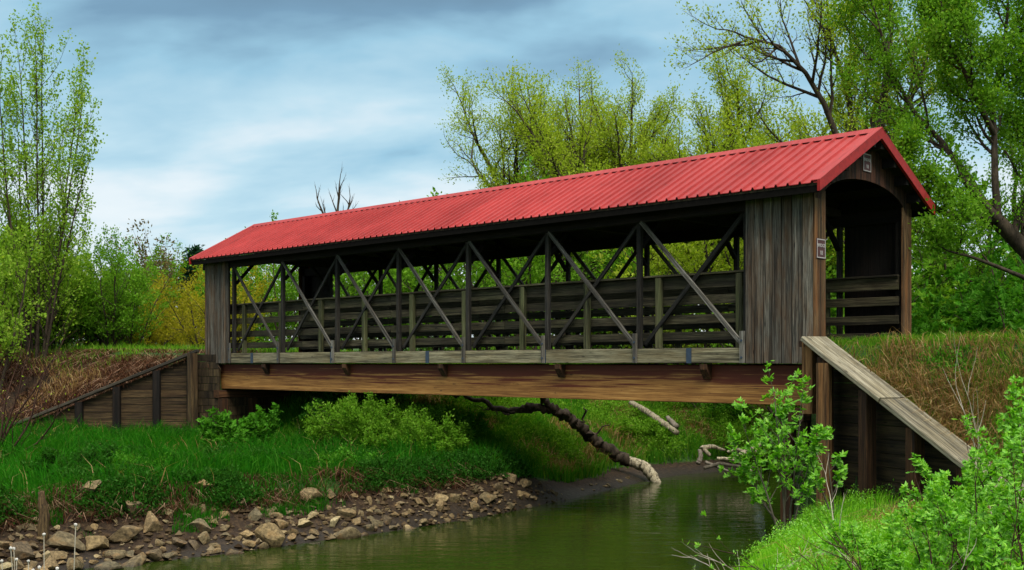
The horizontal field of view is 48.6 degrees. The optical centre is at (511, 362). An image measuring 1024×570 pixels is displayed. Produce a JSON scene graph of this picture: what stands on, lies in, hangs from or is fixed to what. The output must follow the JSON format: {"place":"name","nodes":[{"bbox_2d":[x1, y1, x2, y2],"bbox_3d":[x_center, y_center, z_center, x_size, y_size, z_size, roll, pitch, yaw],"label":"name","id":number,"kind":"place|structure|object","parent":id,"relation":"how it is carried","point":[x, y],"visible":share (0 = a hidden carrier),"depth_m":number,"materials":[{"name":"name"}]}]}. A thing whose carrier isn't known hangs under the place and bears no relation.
{"place":"outdoors","nodes":[
{"label":"outdoors","id":0,"kind":"place"},
{"bbox_2d":[2,341,358,376],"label":"grass","id":1,"kind":"structure","parent":0,"point":[97,346],"depth_m":37.38,"materials":[{"name":"plant"}]},
{"bbox_2d":[0,418,411,495],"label":"dead stalks","id":2,"kind":"object","parent":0,"point":[193,452],"visible":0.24,"depth_m":23.32,"materials":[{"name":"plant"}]},
{"bbox_2d":[82,470,779,569],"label":"water","id":3,"kind":"structure","parent":0,"point":[646,525],"depth_m":20.57,"materials":[{"name":"green liquid"}]},
{"bbox_2d":[0,340,1023,569],"bbox_3d":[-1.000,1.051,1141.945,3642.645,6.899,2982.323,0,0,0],"label":"ground","id":4,"kind":"structure","parent":0,"point":[571,490],"depth_m":21.80,"materials":[{"name":"brown soil"}]},
{"bbox_2d":[9,541,34,559],"bbox_3d":[-7.480,2.904,17.286,0.346,0.367,0.394,0,0,-33],"label":"rock","id":5,"kind":"object","parent":4,"relation":"on","point":[23,550],"visible":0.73,"depth_m":17.17,"materials":[{"name":"beige stone"}]},
{"bbox_2d":[0,214,47,391],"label":"leafy tree","id":6,"kind":"object","parent":4,"relation":"on","point":[8,277],"visible":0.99,"depth_m":35.39,"materials":[{"name":"green plant"}]},
{"bbox_2d":[0,523,76,569],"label":"seed head weed","id":7,"kind":"object","parent":4,"relation":"on","point":[28,561],"visible":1,"depth_m":4.36,"materials":[{"name":"grey plant"}]},
{"bbox_2d":[0,309,86,449],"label":"bare shrub","id":8,"kind":"object","parent":4,"relation":"on","point":[3,433],"visible":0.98,"depth_m":24.95,"materials":[{"name":"brown plant"}]},
{"bbox_2d":[37,491,49,543],"bbox_3d":[-7.391,2.509,17.902,0.194,0.984,0.184,0,0,-29],"label":"rotten post","id":9,"kind":"object","parent":4,"relation":"on","point":[43,515],"visible":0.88,"depth_m":17.84,"materials":[{"name":"brown wood"}]},
{"bbox_2d":[0,230,94,350],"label":"willow bush","id":10,"kind":"object","parent":4,"relation":"on","point":[52,335],"visible":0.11,"depth_m":40.44,"materials":[{"name":"green plant"}]},
{"bbox_2d":[0,0,107,360],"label":"poplar tree","id":11,"kind":"object","parent":4,"relation":"on","point":[53,241],"visible":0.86,"depth_m":37.82,"materials":[{"name":"green plant"}]},
{"bbox_2d":[46,531,85,550],"bbox_3d":[-7.112,2.836,18.013,0.554,0.346,0.504,0,0,27],"label":"rock","id":12,"kind":"object","parent":4,"relation":"on","point":[62,540],"visible":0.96,"depth_m":17.88,"materials":[{"name":"beige stone"}]},
{"bbox_2d":[15,441,121,472],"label":"leafy bush","id":13,"kind":"object","parent":4,"relation":"on","point":[84,455],"visible":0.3,"depth_m":21.27,"materials":[{"name":"green plant"}]},
{"bbox_2d":[1,223,164,348],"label":"willow bush","id":14,"kind":"object","parent":4,"relation":"on","point":[65,308],"visible":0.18,"depth_m":40.82,"materials":[{"name":"green plant"}]},
{"bbox_2d":[33,235,142,346],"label":"round tree","id":15,"kind":"object","parent":4,"relation":"on","point":[99,265],"visible":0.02,"depth_m":44.48,"materials":[{"name":"green plant"}]},
{"bbox_2d":[24,247,162,348],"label":"willow bush","id":16,"kind":"object","parent":4,"relation":"on","point":[85,322],"visible":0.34,"depth_m":41.52,"materials":[{"name":"green plant"}]},
{"bbox_2d":[85,535,108,550],"bbox_3d":[-6.714,2.898,18.369,0.356,0.247,0.508,0,0,-22],"label":"rock","id":17,"kind":"object","parent":4,"relation":"on","point":[94,542],"visible":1,"depth_m":18.19,"materials":[{"name":"beige stone"}]},
{"bbox_2d":[23,222,190,348],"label":"round tree","id":18,"kind":"object","parent":4,"relation":"on","point":[124,325],"visible":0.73,"depth_m":41.10,"materials":[{"name":"green plant"}]},
{"bbox_2d":[93,561,123,569],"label":"rock","id":19,"kind":"object","parent":4,"relation":"on","point":[108,565],"visible":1,"depth_m":17.53,"materials":[{"name":"beige stone"}]},
{"bbox_2d":[7,349,220,431],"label":"timber retaining wall","id":20,"kind":"structure","parent":4,"relation":"on","point":[155,408],"depth_m":32.81,"materials":[{"name":"brown wood"}]},
{"bbox_2d":[108,525,142,542],"bbox_3d":[-6.416,2.822,18.719,0.570,0.292,0.474,0,0,-32],"label":"rock","id":21,"kind":"object","parent":4,"relation":"on","point":[125,533],"visible":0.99,"depth_m":18.52,"materials":[{"name":"beige stone"}]},
{"bbox_2d":[0,342,267,425],"bbox_3d":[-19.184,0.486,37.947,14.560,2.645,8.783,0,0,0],"label":"dead grass","id":22,"kind":"structure","parent":4,"relation":"on","point":[72,384],"depth_m":34.99,"materials":[{"name":"brown plant"}]},
{"bbox_2d":[121,552,146,566],"bbox_3d":[-6.008,3.256,17.907,0.438,0.250,0.654,-5,34,-12],"label":"rock","id":23,"kind":"object","parent":4,"relation":"on","point":[139,559],"visible":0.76,"depth_m":17.95,"materials":[{"name":"beige stone"}]},
{"bbox_2d":[109,445,173,471],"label":"leafy bush","id":24,"kind":"object","parent":4,"relation":"on","point":[128,457],"visible":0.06,"depth_m":21.91,"materials":[{"name":"green plant"}]},
{"bbox_2d":[109,218,177,288],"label":"bare tree","id":25,"kind":"object","parent":4,"relation":"on","point":[143,249],"visible":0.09,"depth_m":97.98,"materials":[{"name":"green plant"}]},
{"bbox_2d":[105,287,196,347],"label":"willow bush","id":26,"kind":"object","parent":4,"relation":"on","point":[152,338],"visible":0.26,"depth_m":45.87,"materials":[{"name":"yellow plant"}]},
{"bbox_2d":[117,235,188,302],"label":"bare tree","id":27,"kind":"object","parent":4,"relation":"on","point":[166,264],"visible":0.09,"depth_m":86.61,"materials":[{"name":"brown plant"}]},
{"bbox_2d":[143,511,162,532],"bbox_3d":[-6.040,2.743,19.108,0.293,0.374,0.402,-17,33,9],"label":"rock","id":28,"kind":"object","parent":4,"relation":"on","point":[152,524],"visible":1,"depth_m":19.02,"materials":[{"name":"beige stone"}]},
{"bbox_2d":[139,271,204,347],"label":"willow bush","id":29,"kind":"object","parent":4,"relation":"on","point":[157,286],"visible":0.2,"depth_m":49.43,"materials":[{"name":"yellow plant"}]},
{"bbox_2d":[173,244,204,332],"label":"conifer tree","id":30,"kind":"object","parent":4,"relation":"on","point":[195,250],"visible":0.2,"depth_m":87.50,"materials":[{"name":"green plant"}]},
{"bbox_2d":[187,353,197,428],"bbox_3d":[-9.179,1.135,32.600,0.224,2.827,0.224,0,0,45],"label":"timber post","id":31,"kind":"object","parent":4,"relation":"on","point":[192,385],"visible":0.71,"depth_m":32.52,"materials":[{"name":"brown wood"}]},
{"bbox_2d":[136,264,248,348],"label":"willow bush","id":32,"kind":"object","parent":4,"relation":"on","point":[192,292],"visible":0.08,"depth_m":54.77,"materials":[{"name":"yellow plant"}]},
{"bbox_2d":[186,518,211,532],"bbox_3d":[-5.361,2.812,19.417,0.407,0.306,0.307,0,0,-22],"label":"rock","id":33,"kind":"object","parent":4,"relation":"on","point":[200,524],"visible":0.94,"depth_m":19.33,"materials":[{"name":"beige stone"}]},
{"bbox_2d":[152,256,279,346],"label":"willow bush","id":34,"kind":"object","parent":4,"relation":"on","point":[189,330],"visible":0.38,"depth_m":43.20,"materials":[{"name":"yellow plant"}]},
{"bbox_2d":[24,471,445,536],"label":"grass","id":35,"kind":"structure","parent":4,"relation":"on","point":[314,503],"depth_m":20.21,"materials":[{"name":"green plant"}]},
{"bbox_2d":[195,402,282,446],"bbox_3d":[-6.596,1.649,27.065,1.770,1.421,1.907,0,0,28],"label":"leafy bush","id":36,"kind":"object","parent":4,"relation":"on","point":[225,425],"visible":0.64,"depth_m":27.11,"materials":[{"name":"green plant"}]},
{"bbox_2d":[0,456,480,537],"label":"dead roots","id":37,"kind":"object","parent":4,"relation":"on","point":[191,500],"visible":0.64,"depth_m":20.06,"materials":[{"name":"brown plant"}]},
{"bbox_2d":[190,226,298,350],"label":"round tree","id":38,"kind":"object","parent":4,"relation":"on","point":[262,325],"visible":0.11,"depth_m":54.38,"materials":[{"name":"green plant"}]},
{"bbox_2d":[214,389,300,426],"bbox_3d":[-7.137,1.840,33.856,0.450,2.120,3.720,0,0,45],"label":"timber abutment","id":39,"kind":"object","parent":4,"relation":"on","point":[233,401],"visible":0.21,"depth_m":33.11,"materials":[{"name":"brown wood"}]},
{"bbox_2d":[0,391,536,522],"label":"grass","id":40,"kind":"structure","parent":4,"relation":"on","point":[140,436],"depth_m":23.28,"materials":[{"name":"green plant"}]},
{"bbox_2d":[0,445,536,530],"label":"weeds","id":41,"kind":"object","parent":4,"relation":"on","point":[16,503],"visible":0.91,"depth_m":20.68,"materials":[{"name":"green plant"}]},
{"bbox_2d":[254,522,284,547],"bbox_3d":[-4.191,3.038,19.790,0.534,0.516,0.320,0,0,13],"label":"rock","id":42,"kind":"object","parent":4,"relation":"on","point":[272,535],"visible":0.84,"depth_m":19.69,"materials":[{"name":"beige stone"}]},
{"bbox_2d":[0,471,565,569],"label":"gravel","id":43,"kind":"structure","parent":4,"relation":"on","point":[39,556],"depth_m":20.80,"materials":[{"name":"gravel"}]},
{"bbox_2d":[230,209,383,351],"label":"round tree","id":44,"kind":"object","parent":4,"relation":"on","point":[291,293],"visible":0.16,"depth_m":49.38,"materials":[{"name":"green plant"}]},
{"bbox_2d":[297,392,373,439],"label":"leafy bush","id":45,"kind":"object","parent":4,"relation":"on","point":[330,397],"visible":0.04,"depth_m":29.89,"materials":[{"name":"green plant"}]},
{"bbox_2d":[315,168,358,213],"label":"dead tree","id":46,"kind":"object","parent":4,"relation":"on","point":[338,195],"visible":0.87,"depth_m":58.00,"materials":[{"name":"grey plant"}]},
{"bbox_2d":[302,396,382,448],"bbox_3d":[-4.198,1.660,28.393,2.252,1.686,2.668,0,0,0],"label":"leafy bush","id":47,"kind":"object","parent":4,"relation":"on","point":[311,428],"visible":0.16,"depth_m":27.78,"materials":[{"name":"green plant"}]},
{"bbox_2d":[314,442,381,467],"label":"leafy bush","id":48,"kind":"object","parent":4,"relation":"on","point":[347,450],"visible":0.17,"depth_m":23.01,"materials":[{"name":"green plant"}]},
{"bbox_2d":[334,527,361,538],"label":"rock","id":49,"kind":"object","parent":4,"relation":"on","point":[349,533],"visible":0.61,"depth_m":20.62,"materials":[{"name":"beige stone"}]},
{"bbox_2d":[308,389,446,447],"bbox_3d":[-3.203,1.542,27.434,3.396,1.874,3.213,0,0,0],"label":"leafy bush","id":50,"kind":"object","parent":4,"relation":"on","point":[350,417],"visible":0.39,"depth_m":26.65,"materials":[{"name":"green plant"}]},
{"bbox_2d":[296,195,474,350],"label":"round tree","id":51,"kind":"object","parent":4,"relation":"on","point":[386,281],"visible":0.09,"depth_m":45.89,"materials":[{"name":"green plant"}]},
{"bbox_2d":[363,406,474,457],"bbox_3d":[-1.982,1.764,26.005,2.244,1.609,2.300,0,0,21],"label":"leafy bush","id":52,"kind":"object","parent":4,"relation":"on","point":[449,431],"visible":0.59,"depth_m":25.48,"materials":[{"name":"green plant"}]},
{"bbox_2d":[429,406,492,439],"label":"leafy bush","id":53,"kind":"object","parent":4,"relation":"on","point":[479,420],"visible":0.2,"depth_m":28.00,"materials":[{"name":"green plant"}]},
{"bbox_2d":[373,152,613,363],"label":"round tree","id":54,"kind":"object","parent":4,"relation":"on","point":[530,274],"visible":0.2,"depth_m":43.34,"materials":[{"name":"green plant"}]},
{"bbox_2d":[235,363,797,482],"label":"grass","id":55,"kind":"structure","parent":4,"relation":"on","point":[595,470],"depth_m":32.15,"materials":[{"name":"green plant"}]},
{"bbox_2d":[629,401,678,435],"bbox_3d":[4.306,1.671,34.775,0.262,1.019,2.067,0,0,-38],"label":"bare log","id":56,"kind":"object","parent":55,"relation":"on","point":[645,410],"visible":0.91,"depth_m":34.61,"materials":[{"name":"beige wood"}]},
{"bbox_2d":[451,395,629,466],"bbox_3d":[0.788,1.576,30.474,5.028,2.503,0.600,0,0,-10],"label":"fallen tree","id":57,"kind":"object","parent":4,"relation":"on","point":[615,454],"visible":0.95,"depth_m":30.53,"materials":[{"name":"wood"}]},
{"bbox_2d":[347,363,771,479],"bbox_3d":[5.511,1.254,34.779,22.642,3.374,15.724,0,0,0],"label":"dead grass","id":58,"kind":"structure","parent":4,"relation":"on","point":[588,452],"depth_m":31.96,"materials":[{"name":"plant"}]},
{"bbox_2d":[189,127,934,405],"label":"covered bridge","id":59,"kind":"structure","parent":4,"relation":"on","point":[779,208],"depth_m":23.66,"materials":[{"name":"wood"}]},
{"bbox_2d":[434,43,694,348],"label":"budding tree","id":60,"kind":"object","parent":4,"relation":"on","point":[601,142],"visible":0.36,"depth_m":49.11,"materials":[{"name":"green plant"}]},
{"bbox_2d":[479,165,660,348],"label":"round tree","id":61,"kind":"object","parent":4,"relation":"on","point":[496,182],"visible":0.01,"depth_m":47.33,"materials":[{"name":"green plant"}]},
{"bbox_2d":[497,57,689,348],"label":"budding tree","id":62,"kind":"object","parent":4,"relation":"on","point":[571,120],"visible":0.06,"depth_m":50.71,"materials":[{"name":"green plant"}]},
{"bbox_2d":[475,65,787,332],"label":"budding tree","id":63,"kind":"object","parent":4,"relation":"on","point":[539,156],"visible":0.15,"depth_m":45.26,"materials":[{"name":"green plant"}]},
{"bbox_2d":[612,415,665,446],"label":"leafy bush","id":64,"kind":"object","parent":4,"relation":"on","point":[645,431],"visible":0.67,"depth_m":33.55,"materials":[{"name":"green plant"}]},
{"bbox_2d":[536,164,742,363],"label":"round tree","id":65,"kind":"object","parent":4,"relation":"on","point":[630,250],"visible":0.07,"depth_m":44.43,"materials":[{"name":"green plant"}]},
{"bbox_2d":[629,456,660,482],"bbox_3d":[3.499,2.918,30.799,1.323,0.979,0.454,0,0,31],"label":"fallen log","id":66,"kind":"object","parent":4,"relation":"on","point":[650,473],"visible":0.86,"depth_m":30.66,"materials":[{"name":"beige wood"}]},
{"bbox_2d":[586,156,743,364],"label":"round tree","id":67,"kind":"object","parent":4,"relation":"on","point":[684,255],"visible":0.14,"depth_m":40.76,"materials":[{"name":"green plant"}]},
{"bbox_2d":[615,37,819,346],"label":"budding tree","id":68,"kind":"object","parent":4,"relation":"on","point":[737,89],"visible":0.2,"depth_m":45.77,"materials":[{"name":"green plant"}]},
{"bbox_2d":[682,363,753,421],"bbox_3d":[6.939,0.809,37.038,3.229,2.448,3.816,0,0,26],"label":"leafy bush","id":69,"kind":"object","parent":4,"relation":"on","point":[722,409],"visible":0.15,"depth_m":36.51,"materials":[{"name":"green plant"}]},
{"bbox_2d":[636,83,869,264],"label":"budding tree","id":70,"kind":"object","parent":4,"relation":"on","point":[673,146],"visible":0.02,"depth_m":46.76,"materials":[{"name":"green plant"}]},
{"bbox_2d":[711,421,797,472],"bbox_3d":[7.641,2.580,34.015,3.292,1.897,3.094,0,0,0],"label":"leafy bush","id":71,"kind":"object","parent":4,"relation":"on","point":[719,438],"visible":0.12,"depth_m":34.03,"materials":[{"name":"green plant"}]},
{"bbox_2d":[718,360,826,530],"bbox_3d":[3.871,1.199,16.699,1.587,2.518,1.298,0,0,0],"label":"maple sapling","id":72,"kind":"object","parent":4,"relation":"on","point":[778,450],"visible":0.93,"depth_m":16.64,"materials":[{"name":"green plant"}]},
{"bbox_2d":[658,149,916,363],"bbox_3d":[10.586,-3.247,40.998,8.703,9.174,9.440,0,0,27],"label":"round tree","id":73,"kind":"object","parent":4,"relation":"on","point":[675,254],"visible":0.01,"depth_m":39.07,"materials":[{"name":"green plant"}]},
{"bbox_2d":[780,408,810,531],"bbox_3d":[6.103,2.290,20.820,0.450,3.020,3.720,0,0,45],"label":"timber abutment","id":74,"kind":"object","parent":4,"relation":"on","point":[805,421],"visible":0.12,"depth_m":19.54,"materials":[{"name":"brown wood"}]},
{"bbox_2d":[795,424,847,517],"bbox_3d":[4.452,1.552,16.303,0.594,1.403,0.685,0,0,-43],"label":"maple sapling","id":75,"kind":"object","parent":4,"relation":"on","point":[826,434],"visible":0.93,"depth_m":16.20,"materials":[{"name":"green plant"}]},
{"bbox_2d":[683,248,959,437],"bbox_3d":[10.066,-0.157,33.139,7.693,7.968,7.924,0,0,-38],"label":"leafy bush","id":76,"kind":"object","parent":4,"relation":"on","point":[834,327],"visible":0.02,"depth_m":33.31,"materials":[{"name":"green plant"}]},
{"bbox_2d":[816,363,831,506],"bbox_3d":[5.044,1.224,18.350,0.192,2.448,0.192,0,0,45],"label":"timber post","id":77,"kind":"object","parent":4,"relation":"on","point":[824,394],"visible":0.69,"depth_m":18.28,"materials":[{"name":"brown wood"}]},
{"bbox_2d":[732,62,916,272],"bbox_3d":[11.273,-4.841,41.138,7.580,12.049,9.819,0,0,26],"label":"budding tree","id":78,"kind":"object","parent":4,"relation":"on","point":[798,121],"visible":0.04,"depth_m":39.56,"materials":[{"name":"green plant"}]},
{"bbox_2d":[663,0,986,254],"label":"spring tree","id":79,"kind":"object","parent":4,"relation":"on","point":[827,33],"visible":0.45,"depth_m":31.71,"materials":[{"name":"green plant"}]},
{"bbox_2d":[682,510,994,569],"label":"dead brush","id":80,"kind":"object","parent":4,"relation":"on","point":[696,545],"visible":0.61,"depth_m":9.08,"materials":[{"name":"brown plant"}]},
{"bbox_2d":[818,526,891,569],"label":"maple sapling","id":81,"kind":"object","parent":4,"relation":"on","point":[884,557],"visible":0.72,"depth_m":10.27,"materials":[{"name":"green plant"}]},
{"bbox_2d":[715,168,1022,406],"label":"round tree","id":82,"kind":"object","parent":4,"relation":"on","point":[828,241],"visible":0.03,"depth_m":34.17,"materials":[{"name":"green plant"}]},
{"bbox_2d":[727,478,1023,569],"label":"grass","id":83,"kind":"structure","parent":4,"relation":"on","point":[761,558],"depth_m":14.02,"materials":[{"name":"green plant"}]},
{"bbox_2d":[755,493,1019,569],"bbox_3d":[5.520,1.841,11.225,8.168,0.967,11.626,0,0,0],"label":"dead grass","id":84,"kind":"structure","parent":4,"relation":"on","point":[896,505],"depth_m":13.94,"materials":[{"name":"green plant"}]},
{"bbox_2d":[816,498,983,569],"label":"maple sapling","id":85,"kind":"object","parent":4,"relation":"on","point":[898,563],"visible":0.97,"depth_m":8.74,"materials":[{"name":"green plant"}]},
{"bbox_2d":[793,447,1023,569],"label":"dead brush","id":86,"kind":"object","parent":4,"relation":"on","point":[853,525],"visible":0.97,"depth_m":7.77,"materials":[{"name":"brown plant"}]},
{"bbox_2d":[801,336,1023,507],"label":"timber retaining wall","id":87,"kind":"structure","parent":4,"relation":"on","point":[923,437],"depth_m":17.57,"materials":[{"name":"brown wood"}]},
{"bbox_2d":[802,342,817,413],"bbox_3d":[4.994,0.250,19.020,0.201,1.200,0.204,0,0,45],"label":"timber post","id":88,"kind":"object","parent":87,"relation":"on","point":[809,358],"visible":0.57,"depth_m":18.93,"materials":[{"name":"brown wood"}]},
{"bbox_2d":[801,326,1023,482],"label":"dead grass","id":89,"kind":"structure","parent":4,"relation":"on","point":[941,412],"depth_m":17.11,"materials":[{"name":"brown plant"}]},
{"bbox_2d":[810,0,1023,279],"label":"crooked tree","id":90,"kind":"object","parent":4,"relation":"on","point":[968,204],"visible":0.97,"depth_m":23.11,"materials":[{"name":"green plant"}]},
{"bbox_2d":[826,135,1020,333],"bbox_3d":[14.841,-1.703,35.425,10.892,10.359,10.519,0,0,0],"label":"leafy bush","id":91,"kind":"object","parent":4,"relation":"on","point":[940,269],"visible":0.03,"depth_m":33.44,"materials":[{"name":"green plant"}]},
{"bbox_2d":[830,329,1023,397],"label":"grass","id":92,"kind":"structure","parent":4,"relation":"on","point":[871,342],"depth_m":17.81,"materials":[{"name":"plant"}]},
{"bbox_2d":[830,173,1023,333],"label":"leafy bush","id":93,"kind":"object","parent":4,"relation":"on","point":[962,290],"visible":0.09,"depth_m":29.46,"materials":[{"name":"green plant"}]},
{"bbox_2d":[830,217,1023,334],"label":"leafy bush","id":94,"kind":"object","parent":4,"relation":"on","point":[934,290],"visible":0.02,"depth_m":31.25,"materials":[{"name":"green plant"}]},
{"bbox_2d":[843,77,1023,332],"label":"leafy tree","id":95,"kind":"object","parent":4,"relation":"on","point":[983,266],"visible":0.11,"depth_m":35.49,"materials":[{"name":"green plant"}]},
{"bbox_2d":[899,453,987,540],"bbox_3d":[4.866,1.599,12.715,0.819,1.165,1.153,0,0,0],"label":"maple sapling","id":96,"kind":"object","parent":4,"relation":"on","point":[924,467],"visible":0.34,"depth_m":12.64,"materials":[{"name":"green plant"}]},
{"bbox_2d":[876,365,1023,481],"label":"grass","id":97,"kind":"structure","parent":4,"relation":"on","point":[991,416],"depth_m":16.73,"materials":[{"name":"brown plant"}]},
{"bbox_2d":[911,253,1023,338],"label":"leafy bush","id":98,"kind":"object","parent":4,"relation":"on","point":[975,323],"visible":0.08,"depth_m":26.16,"materials":[{"name":"green plant"}]},
{"bbox_2d":[914,343,1023,457],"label":"weeds","id":99,"kind":"object","parent":4,"relation":"on","point":[948,357],"visible":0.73,"depth_m":17.41,"materials":[{"name":"brown plant"}]},
{"bbox_2d":[924,242,1023,336],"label":"leafy bush","id":100,"kind":"object","parent":4,"relation":"on","point":[1003,302],"visible":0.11,"depth_m":24.90,"materials":[{"name":"green plant"}]},
{"bbox_2d":[925,432,1023,569],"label":"maple sapling","id":101,"kind":"object","parent":4,"relation":"on","point":[1009,519],"visible":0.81,"depth_m":8.64,"materials":[{"name":"green plant"}]},
{"bbox_2d":[926,446,1023,569],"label":"maple sapling","id":102,"kind":"object","parent":4,"relation":"on","point":[973,527],"visible":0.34,"depth_m":9.36,"materials":[{"name":"green plant"}]},
{"bbox_2d":[930,470,1023,565],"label":"maple sapling","id":103,"kind":"object","parent":4,"relation":"on","point":[953,490],"visible":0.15,"depth_m":10.51,"materials":[{"name":"green plant"}]},
{"bbox_2d":[943,331,1023,513],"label":"dead stalk","id":104,"kind":"object","parent":4,"relation":"on","point":[973,415],"visible":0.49,"depth_m":12.44,"materials":[{"name":"brown plant"}]},
{"bbox_2d":[954,393,1023,566],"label":"maple sapling","id":105,"kind":"object","parent":4,"relation":"on","point":[990,452],"visible":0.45,"depth_m":10.78,"materials":[{"name":"green plant"}]},
{"bbox_2d":[972,524,1023,569],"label":"maple sapling","id":106,"kind":"object","parent":4,"relation":"on","point":[992,562],"visible":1,"depth_m":6.66,"materials":[{"name":"green plant"}]},
{"bbox_2d":[983,375,1023,506],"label":"maple sapling","id":107,"kind":"object","parent":4,"relation":"on","point":[1008,426],"visible":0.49,"depth_m":13.36,"materials":[{"name":"green plant"}]},
{"bbox_2d":[0,0,1023,339],"label":"sky","id":108,"kind":"structure","parent":0,"point":[217,116],"materials":[{"name":"blue"}]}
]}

